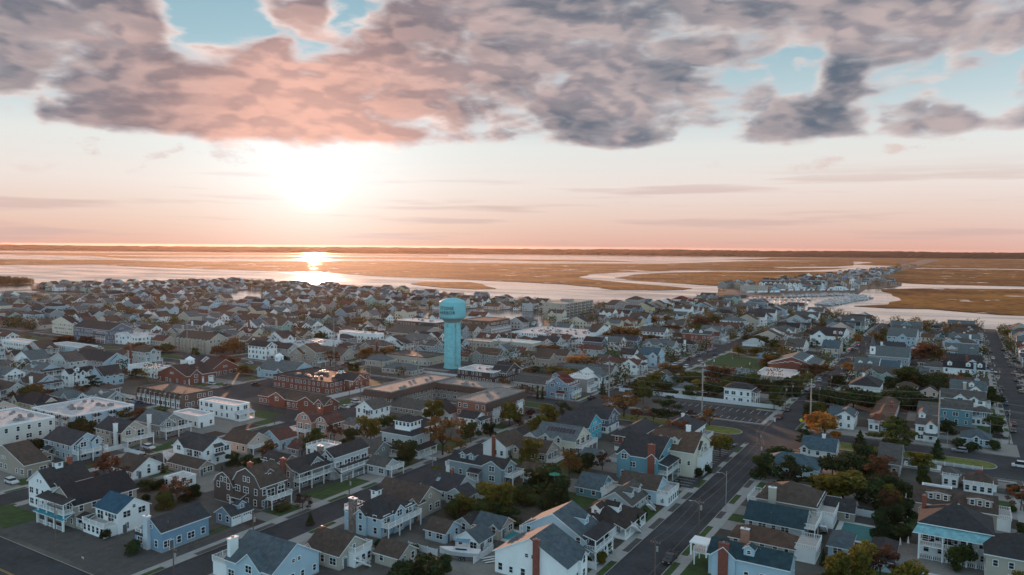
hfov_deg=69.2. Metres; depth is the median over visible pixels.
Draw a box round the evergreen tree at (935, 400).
[927,396,938,402]
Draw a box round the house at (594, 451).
[580,447,604,465]
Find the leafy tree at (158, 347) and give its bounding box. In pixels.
[152,346,162,350]
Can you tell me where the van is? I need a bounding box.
[1011,460,1023,467]
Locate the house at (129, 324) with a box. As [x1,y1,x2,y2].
[117,321,135,326]
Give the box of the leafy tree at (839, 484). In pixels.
[802,470,869,498]
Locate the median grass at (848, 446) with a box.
[19,335,995,468]
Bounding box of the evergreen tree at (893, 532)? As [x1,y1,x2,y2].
[883,524,901,540]
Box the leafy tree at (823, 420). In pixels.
[803,411,841,437]
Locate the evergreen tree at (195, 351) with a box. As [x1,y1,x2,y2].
[191,348,199,354]
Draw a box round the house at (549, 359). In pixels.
[519,350,557,366]
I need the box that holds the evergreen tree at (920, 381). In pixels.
[913,374,937,387]
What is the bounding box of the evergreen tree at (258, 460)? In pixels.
[252,457,261,464]
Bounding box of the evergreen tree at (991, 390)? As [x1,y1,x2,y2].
[986,385,996,399]
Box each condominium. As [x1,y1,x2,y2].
[31,396,134,426]
[173,330,227,353]
[462,316,510,332]
[605,300,627,309]
[625,296,644,304]
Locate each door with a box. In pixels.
[27,469,31,476]
[122,523,126,533]
[138,471,141,478]
[169,539,173,549]
[208,375,213,381]
[231,514,241,526]
[242,511,251,522]
[264,500,267,508]
[343,558,346,568]
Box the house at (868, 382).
[848,372,883,392]
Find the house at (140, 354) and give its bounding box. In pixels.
[127,345,162,363]
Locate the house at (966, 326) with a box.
[955,325,979,333]
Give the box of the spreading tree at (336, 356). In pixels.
[325,351,340,365]
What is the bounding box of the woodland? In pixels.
[0,244,1023,258]
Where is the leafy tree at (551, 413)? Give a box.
[538,404,559,421]
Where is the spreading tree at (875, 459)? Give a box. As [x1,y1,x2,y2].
[862,454,897,477]
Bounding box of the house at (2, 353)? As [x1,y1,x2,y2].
[0,346,6,360]
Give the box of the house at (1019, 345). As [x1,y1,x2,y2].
[1016,344,1023,355]
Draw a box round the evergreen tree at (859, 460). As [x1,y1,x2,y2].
[837,451,866,471]
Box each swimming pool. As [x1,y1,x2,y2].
[501,529,522,541]
[835,520,874,543]
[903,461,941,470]
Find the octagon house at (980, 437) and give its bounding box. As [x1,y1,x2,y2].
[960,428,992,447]
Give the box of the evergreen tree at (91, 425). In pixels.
[85,421,97,431]
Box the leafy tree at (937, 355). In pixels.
[931,348,946,358]
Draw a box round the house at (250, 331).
[240,327,265,336]
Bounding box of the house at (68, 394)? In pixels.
[48,388,92,400]
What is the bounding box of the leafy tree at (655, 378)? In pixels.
[646,371,665,385]
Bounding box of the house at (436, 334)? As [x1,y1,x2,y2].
[420,331,443,341]
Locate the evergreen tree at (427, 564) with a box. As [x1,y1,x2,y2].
[412,552,441,574]
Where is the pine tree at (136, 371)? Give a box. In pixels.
[124,368,148,377]
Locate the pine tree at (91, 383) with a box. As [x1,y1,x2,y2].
[83,375,105,387]
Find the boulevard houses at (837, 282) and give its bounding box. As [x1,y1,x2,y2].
[732,267,900,290]
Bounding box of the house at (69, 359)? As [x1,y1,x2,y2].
[48,350,87,368]
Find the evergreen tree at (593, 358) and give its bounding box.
[587,356,599,363]
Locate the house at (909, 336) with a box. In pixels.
[886,327,921,346]
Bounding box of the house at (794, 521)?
[743,500,827,536]
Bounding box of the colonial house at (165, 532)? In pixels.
[134,499,253,552]
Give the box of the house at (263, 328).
[260,326,281,335]
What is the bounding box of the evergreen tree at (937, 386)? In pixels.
[934,385,948,389]
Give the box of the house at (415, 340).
[404,336,419,349]
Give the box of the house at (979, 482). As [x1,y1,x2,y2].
[962,469,997,494]
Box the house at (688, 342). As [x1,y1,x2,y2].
[672,338,696,352]
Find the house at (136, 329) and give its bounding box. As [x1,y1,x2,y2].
[130,326,144,333]
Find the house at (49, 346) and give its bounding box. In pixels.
[21,339,58,354]
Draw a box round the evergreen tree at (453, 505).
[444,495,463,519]
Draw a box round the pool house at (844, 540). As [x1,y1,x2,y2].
[826,530,856,555]
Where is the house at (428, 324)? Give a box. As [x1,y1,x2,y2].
[417,323,438,327]
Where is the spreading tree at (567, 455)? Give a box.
[559,448,587,478]
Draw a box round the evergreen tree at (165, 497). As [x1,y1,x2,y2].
[154,491,176,510]
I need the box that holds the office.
[491,361,521,383]
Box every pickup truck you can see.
[126,398,135,402]
[219,383,231,387]
[250,382,260,386]
[662,549,678,564]
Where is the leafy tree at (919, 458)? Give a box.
[906,452,936,467]
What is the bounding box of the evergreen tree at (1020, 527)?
[1016,521,1023,533]
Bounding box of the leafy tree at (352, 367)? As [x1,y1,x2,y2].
[346,362,361,371]
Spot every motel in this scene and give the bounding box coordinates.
[2,338,36,349]
[54,341,97,351]
[72,319,133,343]
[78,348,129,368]
[115,331,157,345]
[127,362,168,378]
[136,382,213,409]
[173,408,214,428]
[199,396,254,421]
[361,373,453,401]
[435,378,517,400]
[456,387,527,424]
[587,324,610,334]
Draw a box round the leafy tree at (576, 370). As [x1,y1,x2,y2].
[566,368,578,375]
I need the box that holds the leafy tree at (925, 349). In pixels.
[910,342,943,360]
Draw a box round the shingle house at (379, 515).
[344,485,421,538]
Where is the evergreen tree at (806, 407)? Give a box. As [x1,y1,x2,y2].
[803,404,818,418]
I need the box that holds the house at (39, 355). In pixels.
[13,349,50,365]
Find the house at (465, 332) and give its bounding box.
[461,325,468,338]
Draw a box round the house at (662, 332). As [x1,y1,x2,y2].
[639,326,670,338]
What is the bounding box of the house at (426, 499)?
[379,476,442,520]
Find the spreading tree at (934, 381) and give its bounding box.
[931,379,945,388]
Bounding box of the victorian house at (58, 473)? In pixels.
[26,455,94,530]
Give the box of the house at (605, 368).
[587,363,622,382]
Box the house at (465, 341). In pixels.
[461,339,468,351]
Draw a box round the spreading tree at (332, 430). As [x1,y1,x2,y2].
[325,424,344,437]
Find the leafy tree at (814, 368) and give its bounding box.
[796,364,823,374]
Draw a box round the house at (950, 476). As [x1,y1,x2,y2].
[941,467,959,487]
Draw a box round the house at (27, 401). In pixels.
[10,391,67,409]
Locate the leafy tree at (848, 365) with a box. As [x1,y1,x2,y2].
[840,362,853,369]
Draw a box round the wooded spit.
[0,282,31,284]
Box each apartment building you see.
[0,407,54,445]
[542,298,593,319]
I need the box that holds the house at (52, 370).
[21,361,64,378]
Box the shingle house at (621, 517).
[584,499,645,539]
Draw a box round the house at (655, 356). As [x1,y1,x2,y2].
[638,346,664,367]
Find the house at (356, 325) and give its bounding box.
[348,323,373,330]
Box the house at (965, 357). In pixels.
[944,353,982,362]
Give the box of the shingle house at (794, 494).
[747,481,841,528]
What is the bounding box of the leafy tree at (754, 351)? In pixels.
[746,347,763,355]
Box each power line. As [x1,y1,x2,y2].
[419,352,608,374]
[420,358,607,381]
[422,342,605,361]
[422,347,602,367]
[612,368,698,376]
[613,375,696,383]
[813,386,938,398]
[815,380,938,391]
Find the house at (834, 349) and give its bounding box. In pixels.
[821,340,843,357]
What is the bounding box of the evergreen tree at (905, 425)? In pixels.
[895,423,911,436]
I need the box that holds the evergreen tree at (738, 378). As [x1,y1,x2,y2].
[730,374,750,381]
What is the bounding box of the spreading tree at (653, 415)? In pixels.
[645,411,662,421]
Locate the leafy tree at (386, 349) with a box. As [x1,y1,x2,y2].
[377,346,394,354]
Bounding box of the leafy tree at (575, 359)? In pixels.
[565,355,589,363]
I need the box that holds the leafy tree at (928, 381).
[921,378,937,386]
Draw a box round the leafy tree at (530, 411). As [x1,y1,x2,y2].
[524,408,535,419]
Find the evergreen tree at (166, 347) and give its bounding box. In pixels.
[160,343,175,352]
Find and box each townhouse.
[51,316,78,335]
[60,365,92,387]
[90,364,124,384]
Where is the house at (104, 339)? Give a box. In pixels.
[91,330,105,343]
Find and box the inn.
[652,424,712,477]
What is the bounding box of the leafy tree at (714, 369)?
[703,366,737,381]
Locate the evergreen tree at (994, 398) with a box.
[988,391,1005,406]
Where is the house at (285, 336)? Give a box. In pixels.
[267,330,296,341]
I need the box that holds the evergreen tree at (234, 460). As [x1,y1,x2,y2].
[224,452,241,466]
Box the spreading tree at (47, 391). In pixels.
[40,388,52,393]
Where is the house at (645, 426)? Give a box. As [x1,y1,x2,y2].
[611,418,661,443]
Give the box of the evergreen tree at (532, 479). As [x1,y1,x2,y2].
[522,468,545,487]
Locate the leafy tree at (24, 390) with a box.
[16,386,41,393]
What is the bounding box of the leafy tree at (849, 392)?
[839,391,857,405]
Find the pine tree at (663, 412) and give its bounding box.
[649,395,682,420]
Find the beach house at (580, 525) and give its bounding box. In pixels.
[519,500,614,563]
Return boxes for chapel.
[868,335,911,368]
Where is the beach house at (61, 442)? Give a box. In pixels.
[41,426,107,461]
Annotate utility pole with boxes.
[52,503,57,550]
[170,545,176,574]
[250,512,255,529]
[274,393,276,424]
[601,373,605,399]
[650,539,660,574]
[689,499,703,535]
[1009,419,1013,443]
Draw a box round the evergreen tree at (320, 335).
[314,333,328,338]
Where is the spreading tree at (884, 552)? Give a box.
[869,543,899,574]
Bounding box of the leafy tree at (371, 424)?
[355,415,380,438]
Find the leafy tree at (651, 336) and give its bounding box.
[641,334,660,340]
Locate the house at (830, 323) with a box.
[826,321,857,333]
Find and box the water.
[0,250,1023,329]
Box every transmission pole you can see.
[417,346,420,374]
[608,361,612,403]
[697,368,707,416]
[808,379,813,413]
[933,390,945,437]
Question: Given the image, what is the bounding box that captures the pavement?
[0,313,1023,574]
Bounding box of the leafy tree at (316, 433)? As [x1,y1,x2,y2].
[301,428,325,450]
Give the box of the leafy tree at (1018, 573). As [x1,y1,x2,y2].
[1011,570,1023,574]
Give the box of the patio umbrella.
[549,472,559,480]
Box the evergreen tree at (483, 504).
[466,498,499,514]
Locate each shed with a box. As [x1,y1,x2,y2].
[456,510,479,532]
[740,285,767,291]
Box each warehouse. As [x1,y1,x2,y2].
[465,338,496,350]
[492,338,540,350]
[512,326,610,343]
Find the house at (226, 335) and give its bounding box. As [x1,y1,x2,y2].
[212,332,234,338]
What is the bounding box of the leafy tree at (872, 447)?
[865,444,877,458]
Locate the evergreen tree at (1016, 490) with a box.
[1005,483,1020,496]
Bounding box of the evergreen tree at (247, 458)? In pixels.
[238,454,254,466]
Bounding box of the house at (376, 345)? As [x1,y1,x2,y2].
[359,339,395,353]
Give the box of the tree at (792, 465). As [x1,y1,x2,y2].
[769,454,813,482]
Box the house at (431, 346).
[413,339,443,352]
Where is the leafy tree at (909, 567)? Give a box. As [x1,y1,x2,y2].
[888,559,929,574]
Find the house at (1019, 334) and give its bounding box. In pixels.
[1012,331,1023,338]
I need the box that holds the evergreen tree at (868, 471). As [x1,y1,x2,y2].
[860,458,889,479]
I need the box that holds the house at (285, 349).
[271,341,298,356]
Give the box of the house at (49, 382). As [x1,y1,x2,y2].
[17,372,64,394]
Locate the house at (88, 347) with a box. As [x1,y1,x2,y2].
[74,345,104,350]
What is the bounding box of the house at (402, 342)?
[383,335,413,350]
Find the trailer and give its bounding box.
[438,554,472,561]
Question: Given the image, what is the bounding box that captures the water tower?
[439,297,465,368]
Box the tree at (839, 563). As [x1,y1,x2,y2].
[816,540,852,574]
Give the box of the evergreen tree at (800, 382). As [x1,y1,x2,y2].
[790,375,806,391]
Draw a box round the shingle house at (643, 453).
[615,431,680,480]
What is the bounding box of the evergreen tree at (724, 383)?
[719,378,731,386]
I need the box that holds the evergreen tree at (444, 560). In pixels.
[436,552,452,574]
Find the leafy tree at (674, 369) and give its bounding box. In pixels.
[658,363,684,373]
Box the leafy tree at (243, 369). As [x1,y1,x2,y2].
[232,365,254,375]
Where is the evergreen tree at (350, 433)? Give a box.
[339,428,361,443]
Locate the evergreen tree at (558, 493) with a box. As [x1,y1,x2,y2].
[537,472,570,510]
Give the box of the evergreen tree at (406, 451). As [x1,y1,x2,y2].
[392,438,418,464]
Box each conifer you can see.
[160,460,166,472]
[305,512,315,525]
[598,380,606,394]
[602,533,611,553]
[636,514,640,529]
[818,387,824,403]
[819,548,824,566]
[851,430,866,445]
[930,438,946,459]
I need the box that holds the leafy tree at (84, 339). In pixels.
[79,336,95,342]
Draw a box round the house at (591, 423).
[559,410,602,439]
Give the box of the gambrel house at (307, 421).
[290,408,344,440]
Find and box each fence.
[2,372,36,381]
[65,443,126,461]
[122,393,135,398]
[124,447,144,454]
[327,386,369,397]
[408,541,437,555]
[416,454,435,460]
[423,370,456,375]
[452,533,493,563]
[587,560,596,569]
[619,387,781,409]
[856,509,907,522]
[910,457,982,469]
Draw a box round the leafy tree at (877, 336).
[868,332,886,340]
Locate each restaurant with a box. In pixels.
[458,364,500,382]
[673,296,689,300]
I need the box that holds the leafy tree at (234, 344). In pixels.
[219,338,244,352]
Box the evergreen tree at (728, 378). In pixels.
[721,376,734,380]
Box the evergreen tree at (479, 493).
[477,485,504,505]
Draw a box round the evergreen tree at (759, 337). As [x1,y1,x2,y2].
[754,335,768,343]
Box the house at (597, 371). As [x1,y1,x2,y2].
[572,365,611,388]
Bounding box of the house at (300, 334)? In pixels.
[291,330,313,340]
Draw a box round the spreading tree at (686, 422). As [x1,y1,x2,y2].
[665,420,691,430]
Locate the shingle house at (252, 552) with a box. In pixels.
[212,529,321,574]
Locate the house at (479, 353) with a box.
[472,347,508,364]
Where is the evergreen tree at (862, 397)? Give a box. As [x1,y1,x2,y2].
[840,387,874,407]
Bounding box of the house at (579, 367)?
[563,363,586,370]
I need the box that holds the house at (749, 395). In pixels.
[723,381,760,402]
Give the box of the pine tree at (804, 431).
[795,428,811,441]
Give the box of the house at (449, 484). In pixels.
[421,468,477,505]
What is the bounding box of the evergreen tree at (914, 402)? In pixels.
[904,392,933,410]
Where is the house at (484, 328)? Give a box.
[467,323,491,332]
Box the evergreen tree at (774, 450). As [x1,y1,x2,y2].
[770,448,778,452]
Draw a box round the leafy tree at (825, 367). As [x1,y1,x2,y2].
[818,364,833,371]
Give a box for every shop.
[258,387,338,414]
[284,338,340,346]
[321,345,356,360]
[334,368,365,391]
[384,324,441,335]
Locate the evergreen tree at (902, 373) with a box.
[891,366,920,385]
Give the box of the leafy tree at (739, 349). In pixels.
[732,346,748,355]
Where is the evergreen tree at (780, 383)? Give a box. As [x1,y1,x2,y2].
[772,378,783,389]
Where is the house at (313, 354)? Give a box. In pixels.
[290,342,331,366]
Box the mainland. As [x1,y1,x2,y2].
[10,250,954,258]
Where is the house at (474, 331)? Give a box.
[462,325,481,337]
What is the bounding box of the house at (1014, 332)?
[1011,331,1021,341]
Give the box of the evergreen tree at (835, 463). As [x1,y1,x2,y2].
[817,454,854,474]
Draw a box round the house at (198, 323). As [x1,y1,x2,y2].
[187,320,212,327]
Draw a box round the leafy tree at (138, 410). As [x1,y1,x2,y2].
[129,407,147,416]
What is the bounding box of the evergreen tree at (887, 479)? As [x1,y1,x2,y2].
[871,471,905,492]
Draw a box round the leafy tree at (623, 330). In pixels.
[608,326,641,335]
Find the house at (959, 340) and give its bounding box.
[942,337,976,347]
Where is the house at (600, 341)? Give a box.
[583,336,606,350]
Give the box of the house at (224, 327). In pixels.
[214,325,236,331]
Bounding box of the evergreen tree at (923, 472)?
[915,463,932,484]
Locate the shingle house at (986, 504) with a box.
[905,484,1011,532]
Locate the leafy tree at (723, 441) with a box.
[710,434,734,456]
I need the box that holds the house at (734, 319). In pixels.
[720,316,748,328]
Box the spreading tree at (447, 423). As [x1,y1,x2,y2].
[423,416,467,454]
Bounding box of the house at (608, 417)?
[576,404,621,433]
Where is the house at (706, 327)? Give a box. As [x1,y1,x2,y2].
[700,325,723,329]
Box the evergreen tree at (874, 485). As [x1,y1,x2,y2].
[853,473,886,508]
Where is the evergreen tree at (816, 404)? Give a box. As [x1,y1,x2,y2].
[813,402,827,412]
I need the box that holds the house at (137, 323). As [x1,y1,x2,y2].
[131,321,150,326]
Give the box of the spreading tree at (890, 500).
[877,489,903,511]
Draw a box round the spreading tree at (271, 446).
[259,439,277,457]
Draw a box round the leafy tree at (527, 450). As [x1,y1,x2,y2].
[518,438,543,463]
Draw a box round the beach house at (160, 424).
[135,408,191,439]
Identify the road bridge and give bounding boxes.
[717,293,749,297]
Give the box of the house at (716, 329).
[704,326,729,341]
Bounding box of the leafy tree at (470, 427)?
[459,422,482,442]
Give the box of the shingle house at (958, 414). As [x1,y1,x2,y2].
[940,397,992,426]
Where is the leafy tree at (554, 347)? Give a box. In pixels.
[537,345,561,350]
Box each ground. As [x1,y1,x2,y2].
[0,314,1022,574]
[32,286,879,329]
[717,259,940,297]
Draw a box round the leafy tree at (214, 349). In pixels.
[210,346,226,353]
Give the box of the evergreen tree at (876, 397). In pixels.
[858,391,886,407]
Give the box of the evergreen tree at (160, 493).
[157,490,173,502]
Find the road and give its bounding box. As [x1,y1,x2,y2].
[0,289,1023,574]
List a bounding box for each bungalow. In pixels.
[304,525,371,570]
[727,524,821,564]
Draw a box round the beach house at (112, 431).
[94,416,153,448]
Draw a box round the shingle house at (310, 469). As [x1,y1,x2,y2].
[260,450,337,492]
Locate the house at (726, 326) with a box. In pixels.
[713,323,741,335]
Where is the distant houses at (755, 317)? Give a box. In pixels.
[0,277,1023,333]
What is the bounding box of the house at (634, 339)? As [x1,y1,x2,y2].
[613,334,641,348]
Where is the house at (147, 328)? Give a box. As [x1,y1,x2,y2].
[138,324,161,333]
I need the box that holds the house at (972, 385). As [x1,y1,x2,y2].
[949,379,986,391]
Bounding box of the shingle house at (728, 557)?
[689,535,796,574]
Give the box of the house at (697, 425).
[662,412,712,437]
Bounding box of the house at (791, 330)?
[769,326,796,332]
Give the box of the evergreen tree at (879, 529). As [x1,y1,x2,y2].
[869,513,889,537]
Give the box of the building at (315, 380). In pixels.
[273,367,368,394]
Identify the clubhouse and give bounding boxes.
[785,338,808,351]
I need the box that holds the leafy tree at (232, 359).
[217,355,240,363]
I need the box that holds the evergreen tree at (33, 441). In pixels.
[22,438,41,448]
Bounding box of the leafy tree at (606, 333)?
[603,330,612,335]
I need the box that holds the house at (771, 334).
[754,329,784,343]
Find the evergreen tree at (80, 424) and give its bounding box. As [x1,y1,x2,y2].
[66,418,92,433]
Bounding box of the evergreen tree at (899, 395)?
[881,388,916,409]
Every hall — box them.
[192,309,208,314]
[256,353,311,378]
[681,328,713,348]
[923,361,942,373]
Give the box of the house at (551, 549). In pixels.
[492,523,589,574]
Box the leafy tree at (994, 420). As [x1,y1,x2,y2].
[981,414,1006,431]
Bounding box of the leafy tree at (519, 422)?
[513,413,523,425]
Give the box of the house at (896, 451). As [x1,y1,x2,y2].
[877,442,904,476]
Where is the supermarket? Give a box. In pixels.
[339,330,383,343]
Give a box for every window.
[26,432,31,437]
[29,486,33,492]
[66,503,72,510]
[79,505,83,511]
[97,509,103,519]
[108,513,113,522]
[123,509,130,517]
[137,428,143,435]
[137,535,142,543]
[138,505,145,513]
[154,539,157,547]
[163,539,170,548]
[177,535,181,542]
[178,419,184,425]
[187,530,194,539]
[207,465,212,471]
[213,442,225,456]
[228,568,234,574]
[243,486,248,493]
[267,487,274,497]
[277,484,284,493]
[294,472,300,479]
[320,553,324,562]
[329,557,335,565]
[344,458,350,463]
[367,550,370,558]
[378,468,383,473]
[383,513,389,524]
[405,503,411,514]
[411,550,414,558]
[435,500,439,507]
[436,533,442,539]
[461,522,465,529]
[470,541,476,548]
[498,562,502,570]
[507,465,511,473]
[508,522,512,531]
[520,567,525,574]
[781,527,788,532]
[833,548,841,553]
[922,534,934,542]
[923,546,928,551]
[935,537,944,542]
[941,538,953,546]
[960,541,973,548]
[992,559,998,566]
[1008,562,1014,569]
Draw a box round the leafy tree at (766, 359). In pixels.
[758,354,779,365]
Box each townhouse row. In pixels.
[718,280,732,287]
[759,281,807,288]
[783,280,825,287]
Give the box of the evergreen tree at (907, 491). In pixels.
[898,481,912,497]
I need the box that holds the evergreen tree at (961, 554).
[944,541,978,571]
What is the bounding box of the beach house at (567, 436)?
[524,421,597,454]
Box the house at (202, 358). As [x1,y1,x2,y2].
[179,354,208,363]
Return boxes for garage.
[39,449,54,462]
[372,537,418,567]
[423,516,462,543]
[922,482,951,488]
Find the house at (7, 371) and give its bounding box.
[0,365,25,382]
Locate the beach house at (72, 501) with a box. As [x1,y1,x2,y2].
[33,469,138,531]
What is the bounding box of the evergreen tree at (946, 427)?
[940,420,957,434]
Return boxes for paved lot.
[0,355,1019,574]
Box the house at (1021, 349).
[1018,346,1023,360]
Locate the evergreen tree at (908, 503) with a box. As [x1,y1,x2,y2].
[895,498,918,518]
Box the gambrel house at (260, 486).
[212,459,291,510]
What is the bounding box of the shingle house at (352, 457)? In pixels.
[306,438,369,481]
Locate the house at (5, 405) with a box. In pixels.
[0,400,19,409]
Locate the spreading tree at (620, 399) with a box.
[599,392,649,416]
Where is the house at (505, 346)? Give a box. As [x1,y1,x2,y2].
[495,343,519,360]
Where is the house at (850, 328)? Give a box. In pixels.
[831,322,854,339]
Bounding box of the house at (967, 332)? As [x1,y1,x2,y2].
[955,331,979,340]
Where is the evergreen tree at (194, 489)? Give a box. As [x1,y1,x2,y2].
[177,483,201,501]
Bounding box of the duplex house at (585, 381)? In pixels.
[569,372,597,392]
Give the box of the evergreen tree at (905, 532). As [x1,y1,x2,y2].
[889,525,912,540]
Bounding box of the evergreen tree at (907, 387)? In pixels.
[894,384,921,393]
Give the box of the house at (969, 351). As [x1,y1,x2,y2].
[958,348,978,354]
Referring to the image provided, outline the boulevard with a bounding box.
[736,258,917,295]
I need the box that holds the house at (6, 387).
[0,379,24,401]
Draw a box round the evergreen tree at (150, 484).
[136,478,157,490]
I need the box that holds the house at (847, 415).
[828,405,858,429]
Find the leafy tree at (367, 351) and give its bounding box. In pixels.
[355,347,377,355]
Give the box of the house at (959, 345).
[945,342,981,353]
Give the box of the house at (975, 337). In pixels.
[948,333,982,348]
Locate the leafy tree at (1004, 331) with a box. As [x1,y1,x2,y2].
[999,329,1013,336]
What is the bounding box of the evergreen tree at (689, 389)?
[682,385,700,398]
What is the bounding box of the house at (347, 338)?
[332,334,357,344]
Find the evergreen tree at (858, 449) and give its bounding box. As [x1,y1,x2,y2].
[852,444,874,458]
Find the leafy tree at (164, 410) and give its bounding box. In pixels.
[154,408,168,411]
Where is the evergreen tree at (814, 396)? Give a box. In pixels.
[805,387,818,401]
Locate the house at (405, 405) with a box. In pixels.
[388,396,433,415]
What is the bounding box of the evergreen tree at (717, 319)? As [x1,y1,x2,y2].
[706,316,723,322]
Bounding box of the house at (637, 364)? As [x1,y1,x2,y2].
[606,357,647,374]
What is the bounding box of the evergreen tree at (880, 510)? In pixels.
[871,506,891,519]
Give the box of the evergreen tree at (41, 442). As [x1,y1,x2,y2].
[35,438,44,448]
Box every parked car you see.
[4,476,19,484]
[130,400,142,404]
[139,453,149,456]
[142,443,155,449]
[339,404,350,408]
[351,398,361,403]
[776,413,782,419]
[951,447,967,452]
[993,432,1008,438]
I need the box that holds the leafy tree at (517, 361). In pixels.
[510,359,521,363]
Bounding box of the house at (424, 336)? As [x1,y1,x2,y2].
[407,333,433,339]
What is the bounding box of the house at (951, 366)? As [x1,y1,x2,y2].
[943,360,985,377]
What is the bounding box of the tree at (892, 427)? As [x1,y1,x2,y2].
[865,416,918,445]
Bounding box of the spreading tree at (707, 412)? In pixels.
[696,407,719,425]
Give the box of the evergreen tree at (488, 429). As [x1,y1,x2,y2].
[482,422,496,435]
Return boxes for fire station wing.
[204,357,238,376]
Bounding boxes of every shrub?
[99,529,111,538]
[124,539,140,556]
[141,494,150,500]
[273,504,285,511]
[280,501,291,509]
[372,539,379,547]
[593,551,607,563]
[695,467,703,475]
[704,462,711,473]
[951,437,964,446]
[963,441,981,451]
[988,440,1000,450]
[1008,505,1017,511]
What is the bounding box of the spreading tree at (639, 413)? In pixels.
[629,409,645,420]
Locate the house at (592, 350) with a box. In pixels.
[574,344,605,356]
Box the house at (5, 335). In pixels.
[0,330,18,343]
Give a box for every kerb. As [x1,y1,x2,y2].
[0,318,1023,574]
[17,334,996,468]
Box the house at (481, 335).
[476,332,503,339]
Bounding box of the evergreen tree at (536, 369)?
[524,366,540,372]
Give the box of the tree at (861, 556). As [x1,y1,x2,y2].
[848,539,878,574]
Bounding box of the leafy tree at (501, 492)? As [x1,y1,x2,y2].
[478,482,515,512]
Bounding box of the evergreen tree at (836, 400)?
[812,388,856,405]
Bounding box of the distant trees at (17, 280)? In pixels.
[0,264,1018,386]
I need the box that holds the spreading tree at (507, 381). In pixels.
[498,377,509,383]
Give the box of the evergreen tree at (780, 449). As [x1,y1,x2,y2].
[765,445,793,452]
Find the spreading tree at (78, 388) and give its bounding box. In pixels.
[66,386,89,391]
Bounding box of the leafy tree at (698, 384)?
[691,379,706,389]
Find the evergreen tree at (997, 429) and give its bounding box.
[989,422,1003,432]
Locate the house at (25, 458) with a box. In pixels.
[0,440,50,477]
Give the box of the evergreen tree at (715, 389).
[700,381,723,396]
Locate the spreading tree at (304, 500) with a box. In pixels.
[294,494,312,508]
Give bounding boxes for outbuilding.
[164,471,195,487]
[473,511,515,539]
[824,496,858,522]
[871,537,899,573]
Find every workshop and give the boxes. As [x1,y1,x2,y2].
[386,350,443,365]
[514,372,554,390]
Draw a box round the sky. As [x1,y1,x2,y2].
[0,0,1023,252]
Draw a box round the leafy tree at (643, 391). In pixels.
[637,384,652,403]
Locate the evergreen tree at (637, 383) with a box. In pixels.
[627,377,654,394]
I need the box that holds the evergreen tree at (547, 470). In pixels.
[531,461,571,494]
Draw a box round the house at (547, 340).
[535,335,566,348]
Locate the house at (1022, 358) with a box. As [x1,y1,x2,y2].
[1020,354,1023,365]
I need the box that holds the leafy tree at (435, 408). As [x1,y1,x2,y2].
[422,399,444,417]
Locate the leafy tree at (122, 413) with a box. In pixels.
[116,410,130,417]
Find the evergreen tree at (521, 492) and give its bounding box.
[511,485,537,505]
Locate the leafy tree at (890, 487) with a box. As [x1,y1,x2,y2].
[875,483,903,507]
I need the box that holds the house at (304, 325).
[292,322,310,327]
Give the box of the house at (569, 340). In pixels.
[550,333,578,347]
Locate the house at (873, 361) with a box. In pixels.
[853,356,901,374]
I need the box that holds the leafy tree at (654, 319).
[651,316,659,325]
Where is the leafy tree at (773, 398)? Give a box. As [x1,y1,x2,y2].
[768,387,784,409]
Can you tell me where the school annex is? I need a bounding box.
[755,367,800,382]
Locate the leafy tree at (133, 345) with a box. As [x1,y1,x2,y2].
[124,342,146,349]
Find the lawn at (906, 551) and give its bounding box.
[0,317,1023,574]
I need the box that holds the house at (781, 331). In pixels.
[766,328,794,341]
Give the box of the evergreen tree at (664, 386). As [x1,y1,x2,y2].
[654,381,677,395]
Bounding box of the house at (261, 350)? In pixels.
[247,340,277,360]
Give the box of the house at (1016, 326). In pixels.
[1007,324,1023,336]
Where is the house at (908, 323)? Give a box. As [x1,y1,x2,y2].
[890,320,922,327]
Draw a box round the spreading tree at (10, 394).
[4,391,17,400]
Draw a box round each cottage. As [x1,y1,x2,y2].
[0,360,20,369]
[5,348,23,360]
[86,387,126,402]
[99,383,121,392]
[111,452,164,479]
[117,350,127,357]
[148,334,173,345]
[151,330,166,334]
[159,324,172,334]
[167,453,215,476]
[222,427,274,454]
[228,324,245,330]
[240,336,251,342]
[245,336,274,347]
[263,425,297,450]
[286,438,306,456]
[337,342,355,349]
[339,326,353,329]
[343,417,361,428]
[355,436,392,456]
[365,455,403,477]
[422,398,456,422]
[453,522,494,550]
[457,410,489,434]
[461,352,471,361]
[482,428,522,458]
[501,332,520,338]
[516,347,528,357]
[517,336,531,339]
[519,461,544,479]
[535,371,550,374]
[552,370,566,377]
[596,354,610,358]
[598,479,655,510]
[599,357,607,363]
[617,470,678,505]
[620,348,638,357]
[630,353,647,366]
[661,369,673,382]
[668,328,680,334]
[672,381,697,394]
[673,333,681,338]
[778,340,785,347]
[791,333,802,338]
[799,333,809,339]
[799,433,839,458]
[896,381,918,388]
[912,366,929,372]
[917,359,928,366]
[921,334,934,340]
[921,385,938,397]
[931,330,943,337]
[935,332,944,339]
[948,375,988,389]
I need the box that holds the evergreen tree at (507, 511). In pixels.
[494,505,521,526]
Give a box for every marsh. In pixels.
[0,252,630,261]
[0,259,854,289]
[411,282,495,288]
[603,288,639,289]
[617,272,836,285]
[726,258,1023,268]
[860,288,1023,314]
[880,268,1023,285]
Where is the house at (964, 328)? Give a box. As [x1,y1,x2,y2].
[952,327,982,336]
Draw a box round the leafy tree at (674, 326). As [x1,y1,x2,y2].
[662,325,683,328]
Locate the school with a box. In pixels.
[768,351,824,375]
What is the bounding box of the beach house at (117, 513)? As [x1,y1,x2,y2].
[82,490,151,538]
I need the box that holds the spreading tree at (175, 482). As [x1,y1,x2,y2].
[159,476,191,503]
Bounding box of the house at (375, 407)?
[356,397,390,418]
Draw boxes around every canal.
[213,290,262,299]
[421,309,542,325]

